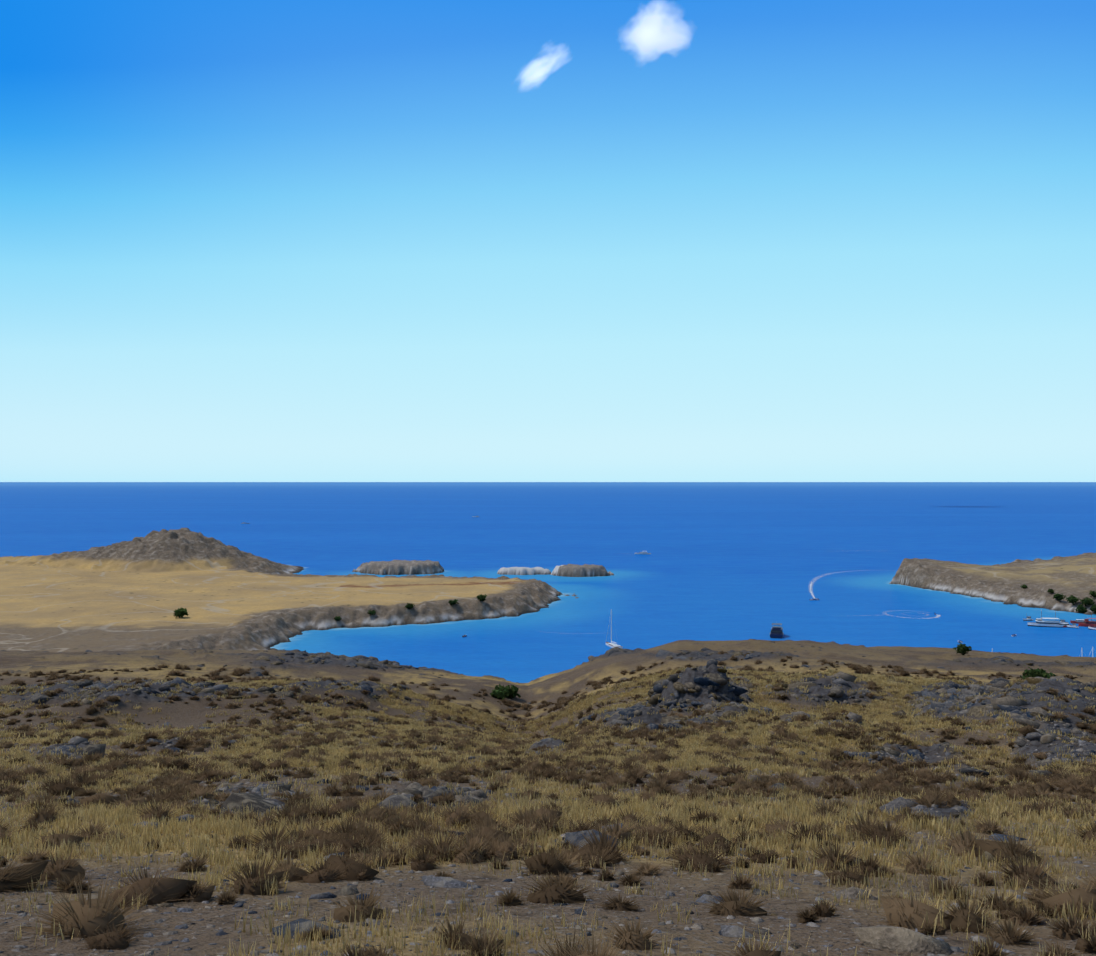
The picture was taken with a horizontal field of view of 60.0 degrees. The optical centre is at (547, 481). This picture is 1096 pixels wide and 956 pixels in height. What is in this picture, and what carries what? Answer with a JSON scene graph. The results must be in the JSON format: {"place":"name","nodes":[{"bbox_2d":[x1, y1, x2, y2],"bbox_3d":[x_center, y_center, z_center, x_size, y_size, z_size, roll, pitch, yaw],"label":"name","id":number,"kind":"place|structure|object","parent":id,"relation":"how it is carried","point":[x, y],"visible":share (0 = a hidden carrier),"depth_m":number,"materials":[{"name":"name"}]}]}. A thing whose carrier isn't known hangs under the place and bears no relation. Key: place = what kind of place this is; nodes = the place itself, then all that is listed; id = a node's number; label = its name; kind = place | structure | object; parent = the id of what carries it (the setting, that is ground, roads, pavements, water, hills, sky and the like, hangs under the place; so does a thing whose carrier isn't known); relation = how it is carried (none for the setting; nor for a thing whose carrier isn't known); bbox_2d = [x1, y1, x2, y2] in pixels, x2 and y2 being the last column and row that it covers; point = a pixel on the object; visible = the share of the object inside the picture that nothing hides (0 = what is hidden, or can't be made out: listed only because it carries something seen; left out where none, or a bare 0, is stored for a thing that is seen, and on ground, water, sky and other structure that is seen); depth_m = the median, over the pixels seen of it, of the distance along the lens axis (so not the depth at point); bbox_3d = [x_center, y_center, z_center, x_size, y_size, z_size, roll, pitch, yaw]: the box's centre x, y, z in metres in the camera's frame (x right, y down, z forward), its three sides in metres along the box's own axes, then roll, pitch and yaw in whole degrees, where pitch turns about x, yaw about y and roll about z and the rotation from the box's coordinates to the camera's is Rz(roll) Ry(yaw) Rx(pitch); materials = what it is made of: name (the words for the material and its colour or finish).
{"place":"outdoors","nodes":[
{"label":"outdoors","id":0,"kind":"place"},
{"bbox_2d":[0,528,1095,955],"bbox_3d":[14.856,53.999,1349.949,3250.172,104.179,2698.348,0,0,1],"label":"ground","id":1,"kind":"structure","parent":0,"point":[104,604],"depth_m":138.21,"materials":[{"name":"brown soil"}]},
{"bbox_2d":[173,607,188,617],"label":"tree","id":2,"kind":"object","parent":1,"relation":"on","point":[179,612],"depth_m":618.52,"materials":[{"name":"green plant"}]},
{"bbox_2d":[367,610,375,614],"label":"bush","id":3,"kind":"object","parent":1,"relation":"on","point":[372,612],"visible":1,"depth_m":661.49,"materials":[{"name":"green plant"}]},
{"bbox_2d":[404,603,414,608],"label":"bush","id":4,"kind":"object","parent":1,"relation":"on","point":[409,606],"visible":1,"depth_m":673.67,"materials":[{"name":"green plant"}]},
{"bbox_2d":[448,599,458,604],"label":"bush","id":5,"kind":"object","parent":1,"relation":"on","point":[452,602],"visible":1,"depth_m":693.23,"materials":[{"name":"green plant"}]},
{"bbox_2d":[477,594,486,600],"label":"bush","id":6,"kind":"object","parent":1,"relation":"on","point":[481,597],"visible":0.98,"depth_m":702.97,"materials":[{"name":"green plant"}]},
{"bbox_2d":[490,688,508,699],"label":"tree","id":7,"kind":"object","parent":1,"relation":"on","point":[501,693],"visible":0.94,"depth_m":154.33,"materials":[{"name":"green plant"}]},
{"bbox_2d":[495,684,520,698],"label":"tree","id":8,"kind":"object","parent":1,"relation":"on","point":[513,691],"visible":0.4,"depth_m":159.39,"materials":[{"name":"green plant"}]},
{"bbox_2d":[0,666,1095,955],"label":"dry grass","id":9,"kind":"structure","parent":1,"relation":"on","point":[574,808],"depth_m":19.41,"materials":[{"name":"beige plant"}]},
{"bbox_2d":[0,717,1095,955],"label":"rocks","id":10,"kind":"object","parent":1,"relation":"on","point":[762,931],"visible":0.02,"depth_m":8.33,"materials":[{"name":"grey stone"}]},
{"bbox_2d":[0,650,1095,955],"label":"shrubs","id":11,"kind":"object","parent":1,"relation":"on","point":[608,854],"depth_m":15.24,"materials":[{"name":"brown plant"}]},
{"bbox_2d":[1,659,1095,955],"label":"rocks","id":12,"kind":"object","parent":1,"relation":"on","point":[897,939],"visible":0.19,"depth_m":37.39,"materials":[{"name":"grey stone"}]},
{"bbox_2d":[3,639,1095,850],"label":"boulders","id":13,"kind":"object","parent":1,"relation":"on","point":[255,800],"visible":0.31,"depth_m":85.56,"materials":[{"name":"grey stone"}]},
{"bbox_2d":[645,666,747,710],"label":"crag rocks","id":14,"kind":"object","parent":1,"relation":"on","point":[712,682],"visible":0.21,"depth_m":75.45,"materials":[{"name":"grey stone"}]},
{"bbox_2d":[953,642,971,654],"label":"tree","id":15,"kind":"object","parent":1,"relation":"on","point":[964,649],"visible":1,"depth_m":194.71,"materials":[{"name":"green plant"}]},
{"bbox_2d":[1020,665,1055,679],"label":"bush","id":16,"kind":"object","parent":1,"relation":"on","point":[1037,672],"visible":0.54,"depth_m":120.41,"materials":[{"name":"green plant"}]},
{"bbox_2d":[1053,593,1064,599],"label":"bush","id":17,"kind":"object","parent":1,"relation":"on","point":[1058,596],"visible":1,"depth_m":743.06,"materials":[{"name":"green plant"}]},
{"bbox_2d":[1066,595,1078,604],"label":"tree","id":18,"kind":"object","parent":1,"relation":"on","point":[1072,599],"visible":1,"depth_m":729.73,"materials":[{"name":"green plant"}]},
{"bbox_2d":[1075,604,1087,613],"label":"tree","id":19,"kind":"object","parent":1,"relation":"on","point":[1081,608],"depth_m":720.69,"materials":[{"name":"green plant"}]},
{"bbox_2d":[1079,597,1094,606],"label":"tree","id":20,"kind":"object","parent":1,"relation":"on","point":[1085,602],"depth_m":722.62,"materials":[{"name":"green plant"}]},
{"bbox_2d":[1089,590,1095,597],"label":"bush","id":21,"kind":"object","parent":1,"relation":"on","point":[1092,593],"depth_m":732.11,"materials":[{"name":"green plant"}]},
{"bbox_2d":[1089,605,1095,613],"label":"bush","id":22,"kind":"object","parent":1,"relation":"on","point":[1092,608],"depth_m":715.99,"materials":[{"name":"green plant"}]},
{"bbox_2d":[0,482,1095,682],"bbox_3d":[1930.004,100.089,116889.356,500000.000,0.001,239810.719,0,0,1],"label":"sea water","id":23,"kind":"structure","parent":0,"point":[723,561],"depth_m":1538.72,"materials":[{"name":"blue liquid"}]},
{"bbox_2d":[606,609,622,647],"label":"sailboat","id":24,"kind":"object","parent":23,"relation":"on","point":[612,645],"visible":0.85,"depth_m":575.87,"materials":[{"name":"white"}]},
{"bbox_2d":[770,623,783,638],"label":"boat","id":25,"kind":"object","parent":23,"relation":"on","point":[776,632],"visible":0.98,"depth_m":611.00,"materials":[{"name":"black"}]},
{"bbox_2d":[808,570,886,598],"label":"boat wake","id":26,"kind":"object","parent":23,"relation":"on","point":[811,590],"depth_m":889.66,"materials":[{"name":"white liquid"}]},
{"bbox_2d":[1023,613,1032,620],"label":"moored boat","id":27,"kind":"object","parent":23,"relation":"on","point":[1027,618],"visible":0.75,"depth_m":684.09,"materials":[{"name":"white"}]},
{"bbox_2d":[1028,615,1062,626],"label":"yacht","id":28,"kind":"object","parent":23,"relation":"on","point":[1040,622],"visible":0.92,"depth_m":654.25,"materials":[{"name":"white"}]},
{"bbox_2d":[1067,623,1078,627],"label":"motorboat","id":29,"kind":"object","parent":23,"relation":"on","point":[1071,626],"visible":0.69,"depth_m":649.99,"materials":[{"name":"white"}]},
{"bbox_2d":[1070,619,1084,623],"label":"moored boat","id":30,"kind":"object","parent":23,"relation":"on","point":[1076,621],"visible":0.65,"depth_m":670.20,"materials":[{"name":"white"}]},
{"bbox_2d":[1078,618,1095,626],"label":"red tour boat","id":31,"kind":"object","parent":23,"relation":"on","point":[1087,623],"visible":0.85,"depth_m":654.85,"materials":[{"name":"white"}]},
{"bbox_2d":[0,0,1095,481],"label":"sky","id":32,"kind":"structure","parent":0,"point":[241,240],"materials":[{"name":"blue"}]}
]}

